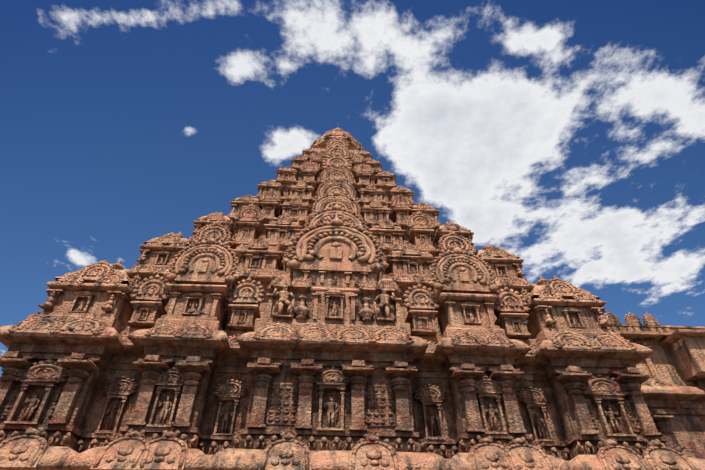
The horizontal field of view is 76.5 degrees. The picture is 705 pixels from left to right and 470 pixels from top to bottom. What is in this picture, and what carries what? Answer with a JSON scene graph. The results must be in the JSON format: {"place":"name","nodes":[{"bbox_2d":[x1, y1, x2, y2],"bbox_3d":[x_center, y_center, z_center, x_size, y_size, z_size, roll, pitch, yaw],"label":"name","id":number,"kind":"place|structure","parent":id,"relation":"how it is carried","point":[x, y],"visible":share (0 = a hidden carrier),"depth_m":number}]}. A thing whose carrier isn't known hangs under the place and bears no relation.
{"place":"outdoors","nodes":[
{"label":"outdoors","id":0,"kind":"place"},
{"bbox_2d":[0,0,704,376],"label":"sky","id":1,"kind":"structure","parent":0,"point":[568,136]},
{"bbox_2d":[604,311,704,458],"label":"temple wall","id":2,"kind":"structure","parent":0,"point":[674,401],"depth_m":26.14},
{"bbox_2d":[668,337,704,380],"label":"stone block","id":3,"kind":"structure","parent":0,"point":[688,354],"depth_m":27.00},
{"bbox_3d":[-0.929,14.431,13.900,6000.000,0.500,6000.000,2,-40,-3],"label":"ground","id":4,"kind":"structure","parent":0,"visible":0},
{"bbox_2d":[0,127,704,469],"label":"temple tower","id":5,"kind":"structure","parent":4,"relation":"on","point":[300,349],"depth_m":20.99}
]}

